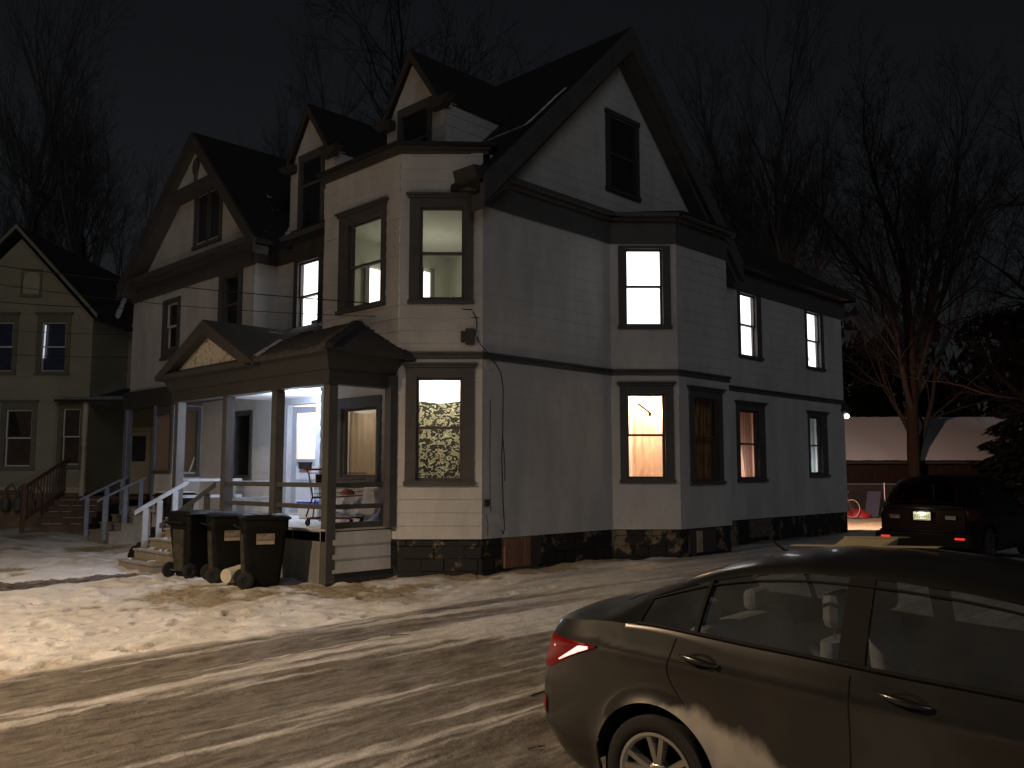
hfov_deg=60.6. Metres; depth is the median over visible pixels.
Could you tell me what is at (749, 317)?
window
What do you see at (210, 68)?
sky
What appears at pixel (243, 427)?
window
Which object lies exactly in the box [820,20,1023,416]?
bare tree
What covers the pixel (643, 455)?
curtain
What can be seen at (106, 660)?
ground
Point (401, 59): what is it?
bare tree
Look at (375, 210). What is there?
window
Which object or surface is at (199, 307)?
overhead wire
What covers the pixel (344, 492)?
cloth bundle
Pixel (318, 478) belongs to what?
shopping cart
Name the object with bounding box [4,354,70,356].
overhead wire
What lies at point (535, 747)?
twig
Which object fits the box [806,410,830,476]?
window
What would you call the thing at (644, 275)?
window
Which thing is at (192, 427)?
window
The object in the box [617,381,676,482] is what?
window
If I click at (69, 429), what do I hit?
window
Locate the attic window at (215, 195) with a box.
[199,191,218,242]
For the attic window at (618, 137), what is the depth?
18.95 m
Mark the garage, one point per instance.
(876, 449)
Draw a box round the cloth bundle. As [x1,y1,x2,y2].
[340,489,354,494]
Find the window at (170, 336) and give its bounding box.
[159,296,180,360]
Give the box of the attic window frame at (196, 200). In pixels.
[191,192,222,250]
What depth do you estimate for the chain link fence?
35.76 m
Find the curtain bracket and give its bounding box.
[638,400,650,415]
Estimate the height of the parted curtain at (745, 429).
1.710 m
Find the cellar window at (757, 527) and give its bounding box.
[749,518,770,537]
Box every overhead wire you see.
[0,265,472,309]
[0,284,478,317]
[0,329,131,334]
[4,302,133,308]
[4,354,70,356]
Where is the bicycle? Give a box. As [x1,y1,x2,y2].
[847,491,859,517]
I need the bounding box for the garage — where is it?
[844,417,1023,513]
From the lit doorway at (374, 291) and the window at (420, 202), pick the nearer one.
the window at (420, 202)
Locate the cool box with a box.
[296,500,318,519]
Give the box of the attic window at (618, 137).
[604,107,641,201]
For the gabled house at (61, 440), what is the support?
on the ground
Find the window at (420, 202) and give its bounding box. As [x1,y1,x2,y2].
[406,192,474,303]
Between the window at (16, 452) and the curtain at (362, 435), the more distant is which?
the window at (16, 452)
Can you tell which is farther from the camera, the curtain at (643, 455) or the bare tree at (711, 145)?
the bare tree at (711, 145)
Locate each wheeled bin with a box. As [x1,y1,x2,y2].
[149,491,197,541]
[162,510,221,578]
[200,511,255,582]
[233,513,291,589]
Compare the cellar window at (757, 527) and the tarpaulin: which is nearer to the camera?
the cellar window at (757, 527)
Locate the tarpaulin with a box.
[847,509,871,517]
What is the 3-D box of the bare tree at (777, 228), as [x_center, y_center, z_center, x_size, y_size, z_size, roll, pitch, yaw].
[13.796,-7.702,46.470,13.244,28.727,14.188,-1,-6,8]
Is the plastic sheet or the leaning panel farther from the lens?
the leaning panel
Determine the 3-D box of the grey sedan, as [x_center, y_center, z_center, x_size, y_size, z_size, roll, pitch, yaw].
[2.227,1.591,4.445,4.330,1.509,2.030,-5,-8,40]
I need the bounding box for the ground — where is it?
[0,492,1023,767]
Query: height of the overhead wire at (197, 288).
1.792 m
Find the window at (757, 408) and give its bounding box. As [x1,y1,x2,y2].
[734,400,768,481]
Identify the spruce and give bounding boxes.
[964,340,1023,505]
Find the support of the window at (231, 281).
in the apartment house at (553, 272)
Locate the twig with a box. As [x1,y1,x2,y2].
[527,745,544,749]
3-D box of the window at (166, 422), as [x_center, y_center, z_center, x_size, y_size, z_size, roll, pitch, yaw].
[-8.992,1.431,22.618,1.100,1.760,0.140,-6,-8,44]
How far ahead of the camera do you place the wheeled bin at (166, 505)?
19.48 m
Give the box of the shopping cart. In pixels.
[304,468,365,525]
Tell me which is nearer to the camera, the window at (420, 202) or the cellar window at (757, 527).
the window at (420, 202)
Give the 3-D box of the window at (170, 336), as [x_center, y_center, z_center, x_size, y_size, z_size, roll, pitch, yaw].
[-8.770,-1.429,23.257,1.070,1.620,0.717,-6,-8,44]
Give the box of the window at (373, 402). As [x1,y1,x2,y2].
[336,395,381,481]
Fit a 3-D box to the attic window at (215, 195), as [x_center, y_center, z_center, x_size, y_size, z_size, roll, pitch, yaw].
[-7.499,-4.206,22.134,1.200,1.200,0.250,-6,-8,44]
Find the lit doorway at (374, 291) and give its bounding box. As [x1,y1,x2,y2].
[369,268,429,302]
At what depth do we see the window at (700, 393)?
18.96 m
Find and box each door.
[122,428,152,493]
[290,406,315,512]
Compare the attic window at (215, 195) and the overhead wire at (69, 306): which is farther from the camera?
the overhead wire at (69, 306)
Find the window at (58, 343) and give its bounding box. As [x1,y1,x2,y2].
[33,312,73,374]
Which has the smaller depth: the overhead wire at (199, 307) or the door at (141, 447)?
the overhead wire at (199, 307)
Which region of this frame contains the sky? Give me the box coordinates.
[0,0,1023,416]
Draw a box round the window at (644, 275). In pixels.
[618,246,672,328]
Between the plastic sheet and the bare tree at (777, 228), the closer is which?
the plastic sheet
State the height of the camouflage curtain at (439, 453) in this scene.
1.420 m
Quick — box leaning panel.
[865,491,880,517]
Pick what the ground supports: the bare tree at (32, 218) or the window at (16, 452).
the bare tree at (32, 218)
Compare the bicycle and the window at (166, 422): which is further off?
the bicycle
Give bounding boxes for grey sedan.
[544,538,1023,767]
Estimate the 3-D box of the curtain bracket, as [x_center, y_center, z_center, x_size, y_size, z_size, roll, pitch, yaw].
[2.756,0.503,18.234,0.291,0.326,0.060,0,-6,-3]
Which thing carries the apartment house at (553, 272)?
on the ground
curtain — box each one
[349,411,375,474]
[419,401,459,477]
[631,405,654,475]
[694,400,710,478]
[740,412,752,476]
[810,418,815,471]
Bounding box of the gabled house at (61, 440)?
[0,224,153,533]
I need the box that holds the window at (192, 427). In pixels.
[184,406,201,476]
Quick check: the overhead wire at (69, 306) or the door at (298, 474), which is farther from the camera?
the overhead wire at (69, 306)
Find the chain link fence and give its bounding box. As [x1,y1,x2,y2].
[847,483,1023,512]
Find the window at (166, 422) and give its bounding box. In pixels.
[151,404,174,473]
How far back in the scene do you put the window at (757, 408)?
22.23 m
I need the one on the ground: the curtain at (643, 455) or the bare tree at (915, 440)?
the bare tree at (915, 440)
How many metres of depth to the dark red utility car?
16.45 m
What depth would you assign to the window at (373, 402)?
16.25 m
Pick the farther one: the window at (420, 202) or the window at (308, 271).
the window at (308, 271)
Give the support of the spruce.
on the ground
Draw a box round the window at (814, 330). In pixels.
[804,309,826,371]
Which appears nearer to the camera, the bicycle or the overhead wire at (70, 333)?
the overhead wire at (70, 333)
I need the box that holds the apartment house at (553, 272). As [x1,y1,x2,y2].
[79,26,855,586]
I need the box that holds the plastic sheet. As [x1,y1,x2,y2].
[336,488,383,522]
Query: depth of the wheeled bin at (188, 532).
15.28 m
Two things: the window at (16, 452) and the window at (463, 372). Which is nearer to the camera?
the window at (463, 372)
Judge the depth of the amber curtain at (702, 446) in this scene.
19.00 m
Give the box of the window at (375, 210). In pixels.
[334,197,388,314]
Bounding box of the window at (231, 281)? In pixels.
[217,268,253,324]
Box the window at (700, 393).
[687,385,726,484]
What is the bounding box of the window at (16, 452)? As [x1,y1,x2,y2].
[0,400,39,469]
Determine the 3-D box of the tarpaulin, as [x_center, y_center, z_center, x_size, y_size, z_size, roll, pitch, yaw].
[13.184,4.920,33.474,0.978,0.361,0.929,-6,-8,44]
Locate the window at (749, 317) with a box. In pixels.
[737,290,764,360]
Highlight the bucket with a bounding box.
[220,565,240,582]
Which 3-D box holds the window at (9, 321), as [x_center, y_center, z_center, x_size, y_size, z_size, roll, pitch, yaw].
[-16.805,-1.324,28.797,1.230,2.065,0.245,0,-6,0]
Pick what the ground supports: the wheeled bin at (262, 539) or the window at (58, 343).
the wheeled bin at (262, 539)
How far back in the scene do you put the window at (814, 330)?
25.22 m
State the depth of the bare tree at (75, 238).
45.04 m
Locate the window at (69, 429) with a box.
[56,402,88,467]
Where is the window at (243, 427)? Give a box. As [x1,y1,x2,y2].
[233,410,253,480]
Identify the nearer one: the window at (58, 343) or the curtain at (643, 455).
the curtain at (643, 455)
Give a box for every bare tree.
[0,0,148,257]
[0,0,177,493]
[237,6,396,158]
[264,0,556,158]
[639,12,865,280]
[677,0,890,278]
[723,3,1023,477]
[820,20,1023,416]
[877,67,1023,428]
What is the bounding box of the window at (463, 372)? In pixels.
[402,362,477,484]
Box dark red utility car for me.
[875,474,1023,555]
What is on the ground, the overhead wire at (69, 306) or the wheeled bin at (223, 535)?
the wheeled bin at (223, 535)
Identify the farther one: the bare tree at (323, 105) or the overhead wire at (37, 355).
the bare tree at (323, 105)
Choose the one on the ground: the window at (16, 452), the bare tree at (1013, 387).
the bare tree at (1013, 387)
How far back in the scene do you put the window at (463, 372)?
15.36 m
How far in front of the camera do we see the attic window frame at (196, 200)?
22.02 m
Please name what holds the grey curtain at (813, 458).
hanging from the apartment house at (553, 272)
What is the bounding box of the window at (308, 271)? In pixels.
[292,252,323,327]
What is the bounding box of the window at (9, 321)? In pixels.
[0,312,20,374]
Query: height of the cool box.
0.371 m
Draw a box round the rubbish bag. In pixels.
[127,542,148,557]

